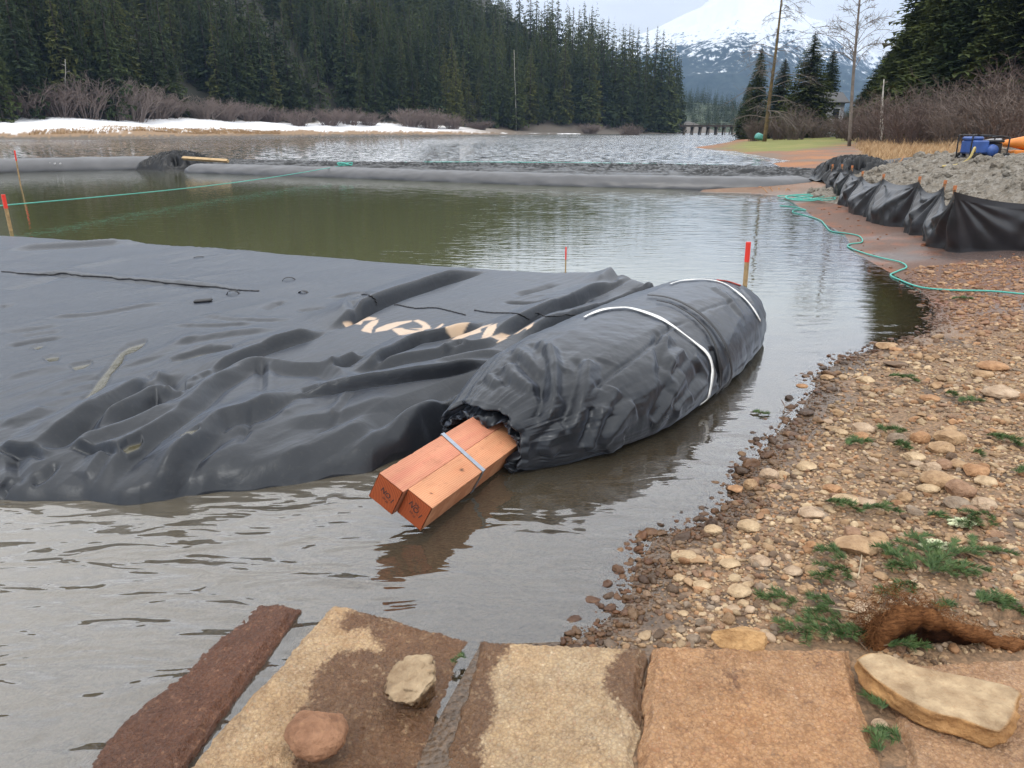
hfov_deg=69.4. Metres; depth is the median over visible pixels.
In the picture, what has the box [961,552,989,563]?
twig
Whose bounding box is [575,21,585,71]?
spruce tree
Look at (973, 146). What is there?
water pump
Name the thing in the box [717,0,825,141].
bare tree
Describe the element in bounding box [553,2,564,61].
spruce tree
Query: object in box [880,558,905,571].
spruce sprig
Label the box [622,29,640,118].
spruce tree
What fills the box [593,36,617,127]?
spruce tree
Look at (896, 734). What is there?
spruce sprig
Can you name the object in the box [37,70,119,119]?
bare bush
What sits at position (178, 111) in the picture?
bare bush
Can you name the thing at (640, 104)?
spruce tree
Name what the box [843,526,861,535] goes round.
cobble
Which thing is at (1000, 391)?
cobble
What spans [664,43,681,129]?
spruce tree
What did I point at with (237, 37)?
spruce tree
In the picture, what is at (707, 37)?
mountain
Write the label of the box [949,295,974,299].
spruce sprig
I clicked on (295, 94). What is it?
spruce tree
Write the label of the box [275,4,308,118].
spruce tree
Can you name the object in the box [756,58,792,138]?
spruce tree
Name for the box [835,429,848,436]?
cobble
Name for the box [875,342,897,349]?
cobble
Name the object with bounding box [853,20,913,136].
spruce tree
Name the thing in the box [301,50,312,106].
spruce tree
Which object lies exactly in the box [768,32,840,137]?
spruce tree
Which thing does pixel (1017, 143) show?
pump head
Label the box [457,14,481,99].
spruce tree
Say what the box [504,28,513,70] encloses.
spruce tree
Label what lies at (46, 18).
spruce tree
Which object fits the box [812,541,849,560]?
spruce sprig
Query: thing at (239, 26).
spruce tree
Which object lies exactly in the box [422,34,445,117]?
spruce tree
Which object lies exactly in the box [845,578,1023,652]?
fibre mat
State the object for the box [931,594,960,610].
spruce sprig
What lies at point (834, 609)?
twig
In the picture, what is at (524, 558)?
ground
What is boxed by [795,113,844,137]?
bare bush
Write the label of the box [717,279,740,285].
red cord
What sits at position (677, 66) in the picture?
spruce tree
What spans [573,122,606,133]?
bare bush
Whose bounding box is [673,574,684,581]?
cobble
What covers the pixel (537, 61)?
spruce tree
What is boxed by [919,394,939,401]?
cobble
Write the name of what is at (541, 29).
spruce tree
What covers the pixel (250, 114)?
bare bush
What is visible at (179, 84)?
spruce tree
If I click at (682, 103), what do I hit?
spruce tree
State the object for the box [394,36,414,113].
spruce tree
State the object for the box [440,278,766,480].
fabric roll
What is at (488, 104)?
spruce tree
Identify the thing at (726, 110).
forest
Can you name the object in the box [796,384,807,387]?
cobble
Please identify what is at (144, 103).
bare bush
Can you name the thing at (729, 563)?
cobble
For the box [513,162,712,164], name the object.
rope
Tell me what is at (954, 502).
cobble
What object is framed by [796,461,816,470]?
cobble
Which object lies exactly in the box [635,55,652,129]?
spruce tree
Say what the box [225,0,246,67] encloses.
spruce tree
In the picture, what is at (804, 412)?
cobble
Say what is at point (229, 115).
bare bush
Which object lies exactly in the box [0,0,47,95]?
spruce tree
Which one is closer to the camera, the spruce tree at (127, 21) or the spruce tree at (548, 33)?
the spruce tree at (127, 21)
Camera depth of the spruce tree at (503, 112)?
286.59 m
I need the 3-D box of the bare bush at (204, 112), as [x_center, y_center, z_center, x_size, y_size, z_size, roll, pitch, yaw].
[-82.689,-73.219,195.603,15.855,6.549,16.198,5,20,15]
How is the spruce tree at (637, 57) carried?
on the ground at (524, 558)
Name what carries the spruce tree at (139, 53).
on the ground at (524, 558)
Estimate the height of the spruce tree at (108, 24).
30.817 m
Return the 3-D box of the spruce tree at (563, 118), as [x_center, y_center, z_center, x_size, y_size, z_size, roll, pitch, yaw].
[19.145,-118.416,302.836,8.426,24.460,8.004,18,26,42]
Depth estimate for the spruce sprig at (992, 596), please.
2.39 m
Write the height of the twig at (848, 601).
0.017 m
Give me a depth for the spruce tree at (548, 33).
330.16 m
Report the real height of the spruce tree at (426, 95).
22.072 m
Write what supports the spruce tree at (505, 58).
on the ground at (524, 558)
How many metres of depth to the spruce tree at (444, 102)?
263.15 m
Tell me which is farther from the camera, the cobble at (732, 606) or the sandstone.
the cobble at (732, 606)
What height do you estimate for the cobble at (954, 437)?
0.073 m
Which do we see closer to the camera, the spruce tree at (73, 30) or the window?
the window
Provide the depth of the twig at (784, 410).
4.25 m
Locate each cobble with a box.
[584,595,600,605]
[620,609,628,615]
[671,550,695,562]
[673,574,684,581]
[676,625,685,633]
[678,610,688,615]
[686,634,700,642]
[693,580,711,588]
[702,570,714,577]
[704,524,722,535]
[719,558,740,568]
[726,604,740,610]
[727,484,742,492]
[727,583,751,598]
[737,519,760,532]
[737,599,748,607]
[743,479,757,489]
[749,555,770,566]
[759,468,778,479]
[783,565,802,576]
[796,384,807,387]
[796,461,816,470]
[797,585,807,593]
[798,409,813,415]
[798,506,824,518]
[805,565,819,574]
[820,374,834,379]
[822,484,842,492]
[832,408,843,416]
[832,493,859,507]
[834,535,877,556]
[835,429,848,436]
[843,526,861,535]
[850,601,870,612]
[852,422,875,433]
[852,431,868,441]
[856,376,874,382]
[858,497,875,505]
[868,531,889,540]
[871,718,888,727]
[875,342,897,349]
[886,433,906,444]
[889,347,902,350]
[897,491,911,502]
[902,451,925,460]
[909,431,930,443]
[916,484,940,493]
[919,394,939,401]
[919,461,941,470]
[919,470,953,489]
[928,441,954,453]
[932,429,966,444]
[936,459,952,470]
[942,496,970,509]
[944,479,976,498]
[944,533,966,543]
[951,460,966,469]
[959,505,978,515]
[962,463,989,476]
[971,370,994,377]
[971,497,997,510]
[974,475,997,485]
[976,361,1009,370]
[981,384,1019,399]
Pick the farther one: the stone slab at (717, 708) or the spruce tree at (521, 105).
the spruce tree at (521, 105)
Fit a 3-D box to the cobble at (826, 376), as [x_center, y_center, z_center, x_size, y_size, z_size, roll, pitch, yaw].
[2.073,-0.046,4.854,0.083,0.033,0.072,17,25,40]
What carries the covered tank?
on the ground at (524, 558)
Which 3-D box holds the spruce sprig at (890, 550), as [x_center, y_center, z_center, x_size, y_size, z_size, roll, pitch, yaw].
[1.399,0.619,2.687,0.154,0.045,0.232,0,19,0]
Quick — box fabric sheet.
[0,236,653,505]
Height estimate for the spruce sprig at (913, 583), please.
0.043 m
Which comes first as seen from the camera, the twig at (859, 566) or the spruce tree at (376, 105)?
the twig at (859, 566)
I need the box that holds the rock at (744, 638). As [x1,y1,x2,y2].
[711,626,767,650]
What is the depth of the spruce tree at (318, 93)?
230.01 m
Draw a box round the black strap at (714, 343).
[647,294,732,394]
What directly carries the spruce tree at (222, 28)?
on the ground at (524, 558)
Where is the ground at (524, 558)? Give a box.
[0,0,1023,767]
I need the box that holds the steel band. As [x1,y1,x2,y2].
[440,433,484,493]
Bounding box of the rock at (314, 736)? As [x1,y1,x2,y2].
[284,710,348,762]
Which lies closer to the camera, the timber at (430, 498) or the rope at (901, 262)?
the timber at (430, 498)
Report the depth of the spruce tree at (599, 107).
308.48 m
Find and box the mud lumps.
[809,202,1013,275]
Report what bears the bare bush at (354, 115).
on the ground at (524, 558)
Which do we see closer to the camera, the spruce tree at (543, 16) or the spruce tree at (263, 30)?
the spruce tree at (263, 30)
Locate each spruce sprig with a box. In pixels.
[450,651,465,666]
[750,408,770,414]
[752,584,803,607]
[771,612,860,647]
[801,600,844,621]
[804,589,838,606]
[808,558,854,583]
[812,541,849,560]
[821,496,865,513]
[834,621,867,640]
[845,432,874,446]
[856,688,887,713]
[861,722,893,756]
[862,499,904,514]
[869,540,922,573]
[872,577,918,595]
[875,423,910,432]
[877,723,902,747]
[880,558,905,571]
[883,634,934,652]
[888,371,921,381]
[890,529,953,570]
[892,438,915,449]
[924,509,952,519]
[924,556,983,578]
[926,532,1021,573]
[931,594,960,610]
[944,389,959,395]
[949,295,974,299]
[955,395,986,402]
[956,507,999,529]
[969,589,1023,614]
[971,448,987,457]
[976,587,1017,604]
[981,432,1023,446]
[1012,463,1023,473]
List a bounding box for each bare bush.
[0,85,51,117]
[1,78,73,118]
[26,82,94,117]
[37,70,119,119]
[77,71,148,120]
[109,75,163,122]
[137,82,190,118]
[152,97,191,118]
[181,94,230,119]
[205,97,246,121]
[224,98,277,121]
[246,105,293,122]
[279,106,317,125]
[307,105,351,125]
[332,107,365,124]
[356,111,385,125]
[386,103,435,126]
[408,108,451,128]
[437,113,468,128]
[462,119,493,129]
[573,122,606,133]
[614,122,646,134]
[740,115,776,140]
[760,115,795,139]
[772,102,821,139]
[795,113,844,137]
[821,111,867,138]
[831,115,862,140]
[836,93,893,142]
[846,89,927,142]
[865,66,984,143]
[873,98,962,145]
[916,71,1023,141]
[918,99,990,145]
[934,82,1023,146]
[943,50,1023,136]
[955,63,1023,139]
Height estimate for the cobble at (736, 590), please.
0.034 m
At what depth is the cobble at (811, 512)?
3.06 m
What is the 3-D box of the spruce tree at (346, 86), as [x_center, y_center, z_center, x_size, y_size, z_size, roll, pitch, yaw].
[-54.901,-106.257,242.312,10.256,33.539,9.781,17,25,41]
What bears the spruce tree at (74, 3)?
on the ground at (524, 558)
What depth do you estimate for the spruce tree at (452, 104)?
263.25 m
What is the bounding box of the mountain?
[608,0,882,112]
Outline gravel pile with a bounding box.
[802,147,1023,205]
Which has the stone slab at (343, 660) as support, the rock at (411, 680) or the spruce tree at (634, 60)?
the rock at (411, 680)
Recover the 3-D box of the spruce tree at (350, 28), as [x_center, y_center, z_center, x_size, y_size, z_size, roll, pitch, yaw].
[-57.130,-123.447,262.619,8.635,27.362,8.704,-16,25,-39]
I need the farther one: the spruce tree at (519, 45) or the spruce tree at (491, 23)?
the spruce tree at (491, 23)
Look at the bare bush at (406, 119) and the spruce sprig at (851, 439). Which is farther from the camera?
the bare bush at (406, 119)
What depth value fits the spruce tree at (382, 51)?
249.08 m
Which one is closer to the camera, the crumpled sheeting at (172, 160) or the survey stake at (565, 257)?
the survey stake at (565, 257)
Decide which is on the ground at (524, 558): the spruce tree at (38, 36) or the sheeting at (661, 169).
the spruce tree at (38, 36)
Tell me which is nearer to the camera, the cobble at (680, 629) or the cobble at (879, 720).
the cobble at (879, 720)
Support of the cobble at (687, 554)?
on the ground at (524, 558)
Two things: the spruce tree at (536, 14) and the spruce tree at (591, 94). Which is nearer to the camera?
the spruce tree at (591, 94)
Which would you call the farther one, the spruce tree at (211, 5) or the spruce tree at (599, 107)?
the spruce tree at (599, 107)
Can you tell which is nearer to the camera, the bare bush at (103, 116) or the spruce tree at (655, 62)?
the bare bush at (103, 116)
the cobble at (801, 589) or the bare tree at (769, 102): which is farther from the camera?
the bare tree at (769, 102)
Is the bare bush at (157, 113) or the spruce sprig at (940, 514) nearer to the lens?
the spruce sprig at (940, 514)
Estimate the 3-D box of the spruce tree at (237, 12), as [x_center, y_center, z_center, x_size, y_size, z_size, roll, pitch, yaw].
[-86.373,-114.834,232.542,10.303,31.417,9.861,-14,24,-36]
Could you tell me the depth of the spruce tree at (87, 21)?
165.63 m
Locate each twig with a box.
[780,400,789,418]
[801,607,856,612]
[813,596,868,651]
[833,593,874,610]
[857,554,861,576]
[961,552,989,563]
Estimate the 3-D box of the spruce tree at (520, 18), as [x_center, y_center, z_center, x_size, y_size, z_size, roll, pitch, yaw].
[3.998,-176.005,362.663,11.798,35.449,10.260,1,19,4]
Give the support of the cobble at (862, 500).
on the ground at (524, 558)
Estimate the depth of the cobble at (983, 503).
3.01 m
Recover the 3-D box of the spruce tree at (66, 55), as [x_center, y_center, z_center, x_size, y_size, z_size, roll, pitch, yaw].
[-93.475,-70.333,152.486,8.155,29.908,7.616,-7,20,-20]
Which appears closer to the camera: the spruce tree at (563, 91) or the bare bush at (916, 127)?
the bare bush at (916, 127)
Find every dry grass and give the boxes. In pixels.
[29,125,280,134]
[830,136,1003,162]
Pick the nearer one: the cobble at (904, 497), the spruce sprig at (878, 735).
the spruce sprig at (878, 735)
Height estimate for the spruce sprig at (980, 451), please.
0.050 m
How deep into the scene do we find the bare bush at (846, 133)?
79.34 m
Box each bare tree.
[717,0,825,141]
[791,0,899,145]
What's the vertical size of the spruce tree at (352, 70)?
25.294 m
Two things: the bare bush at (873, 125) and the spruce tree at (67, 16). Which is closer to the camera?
the bare bush at (873, 125)
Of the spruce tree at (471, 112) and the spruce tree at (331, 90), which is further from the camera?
the spruce tree at (471, 112)
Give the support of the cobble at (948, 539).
on the ground at (524, 558)
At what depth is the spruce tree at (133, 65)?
171.59 m
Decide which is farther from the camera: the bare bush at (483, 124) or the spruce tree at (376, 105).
the bare bush at (483, 124)
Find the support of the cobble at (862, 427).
on the ground at (524, 558)
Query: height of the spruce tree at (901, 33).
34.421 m
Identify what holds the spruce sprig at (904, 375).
on the ground at (524, 558)
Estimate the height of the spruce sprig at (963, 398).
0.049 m
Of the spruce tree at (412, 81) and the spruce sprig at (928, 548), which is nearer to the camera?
the spruce sprig at (928, 548)
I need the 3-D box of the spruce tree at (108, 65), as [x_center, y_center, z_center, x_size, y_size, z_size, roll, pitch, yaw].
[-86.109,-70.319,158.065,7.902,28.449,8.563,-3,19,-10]
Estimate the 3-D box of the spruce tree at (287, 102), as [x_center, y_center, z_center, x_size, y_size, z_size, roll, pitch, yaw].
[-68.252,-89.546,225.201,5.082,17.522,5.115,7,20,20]
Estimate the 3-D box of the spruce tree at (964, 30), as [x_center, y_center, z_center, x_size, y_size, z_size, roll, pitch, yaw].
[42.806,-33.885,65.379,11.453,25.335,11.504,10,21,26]
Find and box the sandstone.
[854,653,1021,747]
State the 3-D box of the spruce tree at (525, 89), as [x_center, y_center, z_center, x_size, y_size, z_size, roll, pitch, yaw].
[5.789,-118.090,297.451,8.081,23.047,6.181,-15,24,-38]
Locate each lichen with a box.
[918,538,947,550]
[947,516,976,527]
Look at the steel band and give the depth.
3.29 m
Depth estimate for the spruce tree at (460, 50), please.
305.33 m
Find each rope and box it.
[0,165,340,205]
[337,162,352,165]
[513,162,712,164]
[777,194,836,200]
[780,205,1023,294]
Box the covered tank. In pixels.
[754,133,762,139]
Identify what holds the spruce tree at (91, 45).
on the ground at (524, 558)
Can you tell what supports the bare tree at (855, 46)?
on the ground at (524, 558)
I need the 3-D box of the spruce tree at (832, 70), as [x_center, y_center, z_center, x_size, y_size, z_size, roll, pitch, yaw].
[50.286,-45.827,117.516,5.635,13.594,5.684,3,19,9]
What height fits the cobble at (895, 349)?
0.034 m
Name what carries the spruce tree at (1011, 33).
on the ground at (524, 558)
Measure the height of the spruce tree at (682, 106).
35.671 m
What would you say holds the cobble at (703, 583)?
on the ground at (524, 558)
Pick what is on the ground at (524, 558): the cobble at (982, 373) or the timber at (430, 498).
the cobble at (982, 373)
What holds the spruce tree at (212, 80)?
on the ground at (524, 558)
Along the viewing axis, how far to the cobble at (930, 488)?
3.20 m
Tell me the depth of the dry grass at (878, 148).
41.91 m
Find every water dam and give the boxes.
[0,156,151,172]
[184,163,811,189]
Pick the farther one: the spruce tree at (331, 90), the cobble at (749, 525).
the spruce tree at (331, 90)
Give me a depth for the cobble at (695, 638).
2.34 m
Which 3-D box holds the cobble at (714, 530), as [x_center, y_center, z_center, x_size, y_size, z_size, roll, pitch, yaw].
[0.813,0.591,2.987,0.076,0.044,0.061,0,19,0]
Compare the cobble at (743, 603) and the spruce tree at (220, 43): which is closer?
the cobble at (743, 603)
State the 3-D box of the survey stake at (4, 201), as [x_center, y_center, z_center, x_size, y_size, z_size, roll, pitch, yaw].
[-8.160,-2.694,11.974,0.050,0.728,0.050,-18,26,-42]
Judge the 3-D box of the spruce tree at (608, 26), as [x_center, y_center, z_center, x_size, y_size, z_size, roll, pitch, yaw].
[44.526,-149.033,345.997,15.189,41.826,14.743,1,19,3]
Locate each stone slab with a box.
[75,604,303,767]
[192,606,468,767]
[448,641,647,767]
[637,647,879,767]
[890,659,1023,767]
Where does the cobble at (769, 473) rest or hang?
on the ground at (524, 558)
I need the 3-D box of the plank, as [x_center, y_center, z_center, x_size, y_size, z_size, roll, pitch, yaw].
[-12.044,-8.809,29.012,2.701,0.212,0.150,11,22,29]
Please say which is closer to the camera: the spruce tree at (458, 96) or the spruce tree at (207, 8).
the spruce tree at (207, 8)
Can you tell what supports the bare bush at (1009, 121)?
on the ground at (524, 558)
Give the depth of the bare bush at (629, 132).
235.03 m
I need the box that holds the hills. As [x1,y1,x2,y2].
[684,101,768,131]
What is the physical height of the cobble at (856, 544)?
0.057 m
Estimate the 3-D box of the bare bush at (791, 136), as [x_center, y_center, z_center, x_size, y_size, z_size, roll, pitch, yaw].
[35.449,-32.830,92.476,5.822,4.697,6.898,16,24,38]
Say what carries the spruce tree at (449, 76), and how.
on the ground at (524, 558)
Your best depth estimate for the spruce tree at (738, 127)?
124.03 m
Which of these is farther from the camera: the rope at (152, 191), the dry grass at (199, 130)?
the dry grass at (199, 130)
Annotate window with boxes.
[832,108,840,119]
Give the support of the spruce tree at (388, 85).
on the ground at (524, 558)
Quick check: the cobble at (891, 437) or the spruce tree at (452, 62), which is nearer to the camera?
the cobble at (891, 437)
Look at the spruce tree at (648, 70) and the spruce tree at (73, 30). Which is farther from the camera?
the spruce tree at (648, 70)
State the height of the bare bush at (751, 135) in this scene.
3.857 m
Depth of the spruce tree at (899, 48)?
78.72 m
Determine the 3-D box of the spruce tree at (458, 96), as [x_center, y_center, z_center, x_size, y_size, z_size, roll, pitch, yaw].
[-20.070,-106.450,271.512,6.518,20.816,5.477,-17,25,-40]
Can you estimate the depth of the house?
112.11 m
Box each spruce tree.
[0,0,40,93]
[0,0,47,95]
[0,0,49,118]
[0,61,22,122]
[22,8,58,116]
[24,0,66,93]
[24,0,68,85]
[39,0,53,28]
[41,1,49,29]
[43,0,88,117]
[43,0,94,84]
[46,0,92,113]
[62,0,99,85]
[64,0,93,64]
[74,0,97,77]
[74,11,105,113]
[81,0,99,80]
[84,0,130,117]
[91,0,136,120]
[92,0,132,116]
[105,0,144,113]
[107,0,153,111]
[109,0,134,67]
[118,6,139,80]
[127,0,162,104]
[140,7,177,117]
[140,15,167,100]
[151,0,187,104]
[170,44,189,115]
[186,0,220,83]
[187,0,225,90]
[192,0,214,56]
[200,0,220,47]
[205,11,231,105]
[207,0,221,56]
[208,12,238,101]
[210,0,234,62]
[218,31,238,112]
[221,4,256,102]
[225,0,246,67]
[225,15,252,107]
[227,0,250,44]
[236,26,263,109]
[237,0,254,89]
[237,0,272,109]
[246,0,270,61]
[247,7,282,115]
[248,0,276,86]
[253,7,283,104]
[262,0,281,17]
[263,0,294,87]
[268,24,283,105]
[268,54,285,120]
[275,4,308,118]
[281,64,297,113]
[287,54,307,112]
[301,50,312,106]
[306,7,330,117]
[318,6,334,86]
[322,0,340,76]
[329,19,353,105]
[332,4,360,111]
[341,32,365,107]
[345,3,363,68]
[345,7,367,100]
[354,62,368,113]
[356,0,371,64]
[359,0,378,46]
[366,57,384,118]
[375,20,393,108]
[379,34,401,116]
[391,17,411,96]
[391,30,411,114]
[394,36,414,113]
[401,16,420,103]
[403,5,421,80]
[406,39,420,109]
[410,71,423,115]
[415,27,442,115]
[418,58,433,119]
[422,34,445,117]
[437,45,457,122]
[440,69,451,122]
[446,30,457,78]
[446,32,462,111]
[450,51,465,126]
[451,66,464,122]
[454,4,470,76]
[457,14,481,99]
[458,52,472,118]
[461,77,476,123]
[473,0,488,60]
[478,3,487,64]
[480,50,500,127]
[483,0,491,45]
[488,5,496,35]
[489,0,505,60]
[493,56,513,127]
[496,34,510,97]
[501,0,514,47]
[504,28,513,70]
[504,48,528,129]
[506,25,528,107]
[509,16,525,78]
[510,0,528,51]
[518,61,533,118]
[520,44,539,123]
[521,0,537,61]
[522,14,528,53]
[523,29,531,76]
[524,30,545,109]
[525,24,544,87]
[529,1,543,42]
[532,36,552,115]
[535,13,548,80]
[538,1,554,59]
[542,3,557,75]
[543,8,561,94]
[545,9,554,69]
[546,63,555,114]
[548,44,562,110]
[549,64,566,124]
[550,0,559,49]
[552,26,575,124]
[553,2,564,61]
[557,7,581,112]
[559,11,573,82]
[560,50,577,119]
[565,39,580,117]
[570,40,592,124]
[575,12,584,65]
[575,14,601,122]
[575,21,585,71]
[576,34,601,125]
[578,34,605,126]
[579,1,587,45]
[583,7,598,73]
[584,18,595,69]
[593,19,613,108]
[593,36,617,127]
[594,32,600,76]
[603,19,612,62]
[603,55,616,125]
[604,34,621,117]
[609,48,624,122]
[610,33,633,126]
[616,28,631,91]
[620,27,638,119]
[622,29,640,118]
[622,43,637,120]
[627,59,650,131]
[630,53,642,122]
[631,30,643,116]
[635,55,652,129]
[640,43,653,128]
[641,27,652,84]
[645,26,664,127]
[645,75,660,131]
[648,30,672,132]
[655,36,682,132]
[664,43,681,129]
[670,57,686,132]
[671,56,683,123]
[674,57,687,132]
[731,82,750,139]
[739,47,767,138]
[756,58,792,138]
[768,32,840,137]
[821,49,840,91]
[844,90,868,132]
[845,52,891,134]
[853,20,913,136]
[866,0,954,138]
[869,7,920,97]
[888,0,987,138]
[912,0,1022,137]
[952,0,1023,136]
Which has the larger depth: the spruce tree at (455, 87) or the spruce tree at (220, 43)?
the spruce tree at (455, 87)
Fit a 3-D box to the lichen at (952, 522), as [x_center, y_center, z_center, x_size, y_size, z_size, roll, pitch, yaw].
[1.761,0.546,2.902,0.118,0.028,0.084,0,19,0]
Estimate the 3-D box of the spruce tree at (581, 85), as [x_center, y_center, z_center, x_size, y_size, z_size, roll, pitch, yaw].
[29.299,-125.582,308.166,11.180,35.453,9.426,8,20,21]
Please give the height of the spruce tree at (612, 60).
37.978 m
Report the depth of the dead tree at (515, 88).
285.79 m
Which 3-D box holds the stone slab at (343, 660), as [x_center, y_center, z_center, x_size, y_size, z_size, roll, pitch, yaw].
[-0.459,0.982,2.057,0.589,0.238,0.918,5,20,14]
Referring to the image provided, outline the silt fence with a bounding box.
[826,164,1023,252]
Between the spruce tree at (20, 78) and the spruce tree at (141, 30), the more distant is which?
the spruce tree at (141, 30)
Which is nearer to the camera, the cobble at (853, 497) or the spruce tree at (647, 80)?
the cobble at (853, 497)
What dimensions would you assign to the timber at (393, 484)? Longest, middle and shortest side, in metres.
2.204 x 0.129 x 0.128 m
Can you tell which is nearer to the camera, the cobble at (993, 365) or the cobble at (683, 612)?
the cobble at (683, 612)
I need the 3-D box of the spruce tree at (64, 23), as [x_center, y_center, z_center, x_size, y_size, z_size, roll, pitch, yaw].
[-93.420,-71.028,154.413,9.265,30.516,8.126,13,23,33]
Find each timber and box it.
[369,417,503,513]
[397,426,517,530]
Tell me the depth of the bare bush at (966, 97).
48.07 m
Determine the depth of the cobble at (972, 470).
3.32 m
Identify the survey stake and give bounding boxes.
[1,194,12,230]
[14,150,20,185]
[565,247,566,272]
[743,242,750,285]
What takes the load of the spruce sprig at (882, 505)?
on the ground at (524, 558)
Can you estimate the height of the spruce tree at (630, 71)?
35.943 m
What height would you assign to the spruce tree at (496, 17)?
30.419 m
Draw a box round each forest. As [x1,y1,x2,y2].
[0,0,679,132]
[670,85,848,129]
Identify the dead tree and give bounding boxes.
[514,57,516,130]
[871,79,889,139]
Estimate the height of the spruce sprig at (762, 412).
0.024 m
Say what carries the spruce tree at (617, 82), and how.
on the ground at (524, 558)
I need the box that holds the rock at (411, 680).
[383,654,435,708]
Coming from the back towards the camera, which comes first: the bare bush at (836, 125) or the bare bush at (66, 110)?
the bare bush at (66, 110)
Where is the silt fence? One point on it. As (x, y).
(961, 223)
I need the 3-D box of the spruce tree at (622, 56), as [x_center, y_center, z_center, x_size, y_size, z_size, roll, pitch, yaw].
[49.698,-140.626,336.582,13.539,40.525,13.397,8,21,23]
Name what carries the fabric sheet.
on the water
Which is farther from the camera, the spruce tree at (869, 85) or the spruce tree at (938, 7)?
the spruce tree at (869, 85)
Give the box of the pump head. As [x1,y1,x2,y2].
[986,136,1023,153]
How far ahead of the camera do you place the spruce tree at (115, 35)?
168.82 m
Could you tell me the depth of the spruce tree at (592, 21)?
333.97 m
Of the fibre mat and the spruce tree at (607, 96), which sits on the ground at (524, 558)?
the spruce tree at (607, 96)
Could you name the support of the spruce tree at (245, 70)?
on the ground at (524, 558)
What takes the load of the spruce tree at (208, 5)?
on the ground at (524, 558)
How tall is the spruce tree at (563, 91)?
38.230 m
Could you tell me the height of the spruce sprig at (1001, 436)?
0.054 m
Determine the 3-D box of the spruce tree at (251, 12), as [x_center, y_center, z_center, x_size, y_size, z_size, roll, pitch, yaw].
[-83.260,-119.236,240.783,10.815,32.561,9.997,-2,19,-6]
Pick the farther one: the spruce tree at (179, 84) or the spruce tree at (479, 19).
the spruce tree at (479, 19)
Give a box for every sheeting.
[136,150,213,170]
[213,159,822,180]
[809,154,888,183]
[886,149,1019,162]
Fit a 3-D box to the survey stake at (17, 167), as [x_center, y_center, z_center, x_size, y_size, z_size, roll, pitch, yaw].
[-14.459,-6.234,21.649,0.063,1.149,0.063,-18,26,-42]
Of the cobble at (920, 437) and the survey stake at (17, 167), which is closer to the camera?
the cobble at (920, 437)
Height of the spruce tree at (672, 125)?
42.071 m
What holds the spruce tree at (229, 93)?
on the ground at (524, 558)
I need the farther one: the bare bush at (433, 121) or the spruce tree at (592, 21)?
the spruce tree at (592, 21)
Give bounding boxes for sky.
[491,0,914,56]
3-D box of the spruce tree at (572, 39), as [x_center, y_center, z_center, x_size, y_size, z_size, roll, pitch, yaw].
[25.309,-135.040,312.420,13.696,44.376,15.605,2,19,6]
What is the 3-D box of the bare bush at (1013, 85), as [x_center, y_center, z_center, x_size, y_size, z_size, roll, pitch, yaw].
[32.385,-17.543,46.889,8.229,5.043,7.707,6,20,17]
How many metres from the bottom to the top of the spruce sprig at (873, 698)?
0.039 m
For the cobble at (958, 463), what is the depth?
3.41 m
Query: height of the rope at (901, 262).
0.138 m
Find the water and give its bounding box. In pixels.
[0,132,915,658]
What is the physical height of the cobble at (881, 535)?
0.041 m
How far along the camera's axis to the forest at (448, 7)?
323.89 m
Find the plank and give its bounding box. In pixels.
[182,156,228,162]
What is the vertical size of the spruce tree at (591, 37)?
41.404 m
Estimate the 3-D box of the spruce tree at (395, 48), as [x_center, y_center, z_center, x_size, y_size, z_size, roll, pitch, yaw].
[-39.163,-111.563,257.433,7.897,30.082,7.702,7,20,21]
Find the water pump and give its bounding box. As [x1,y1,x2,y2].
[942,134,1010,166]
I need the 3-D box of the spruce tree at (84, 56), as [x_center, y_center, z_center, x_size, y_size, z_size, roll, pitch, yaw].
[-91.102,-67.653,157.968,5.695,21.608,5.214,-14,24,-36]
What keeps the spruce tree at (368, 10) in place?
on the ground at (524, 558)
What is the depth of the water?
12.69 m
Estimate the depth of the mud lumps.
10.77 m
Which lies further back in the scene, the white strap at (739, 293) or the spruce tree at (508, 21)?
the spruce tree at (508, 21)
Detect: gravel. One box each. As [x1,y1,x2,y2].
[560,256,1023,665]
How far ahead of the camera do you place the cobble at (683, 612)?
2.47 m
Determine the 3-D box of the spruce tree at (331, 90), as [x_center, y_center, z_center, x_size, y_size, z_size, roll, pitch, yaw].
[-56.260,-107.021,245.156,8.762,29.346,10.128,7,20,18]
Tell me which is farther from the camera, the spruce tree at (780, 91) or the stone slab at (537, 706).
the spruce tree at (780, 91)
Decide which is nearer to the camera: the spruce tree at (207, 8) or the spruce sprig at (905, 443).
the spruce sprig at (905, 443)
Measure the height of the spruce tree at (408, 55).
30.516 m
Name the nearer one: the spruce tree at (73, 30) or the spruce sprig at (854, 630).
the spruce sprig at (854, 630)
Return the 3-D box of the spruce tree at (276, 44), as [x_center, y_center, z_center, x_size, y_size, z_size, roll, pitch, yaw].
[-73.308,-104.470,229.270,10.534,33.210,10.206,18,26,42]
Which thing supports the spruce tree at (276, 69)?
on the ground at (524, 558)
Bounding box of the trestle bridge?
[680,123,739,134]
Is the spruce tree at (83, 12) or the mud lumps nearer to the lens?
the mud lumps
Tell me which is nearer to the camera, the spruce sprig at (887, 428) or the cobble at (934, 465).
the cobble at (934, 465)
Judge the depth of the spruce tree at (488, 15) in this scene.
357.55 m
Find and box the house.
[793,92,849,136]
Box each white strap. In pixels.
[584,307,713,405]
[669,279,760,321]
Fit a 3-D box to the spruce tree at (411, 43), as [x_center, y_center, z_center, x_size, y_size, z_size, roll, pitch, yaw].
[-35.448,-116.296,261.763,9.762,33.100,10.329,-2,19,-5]

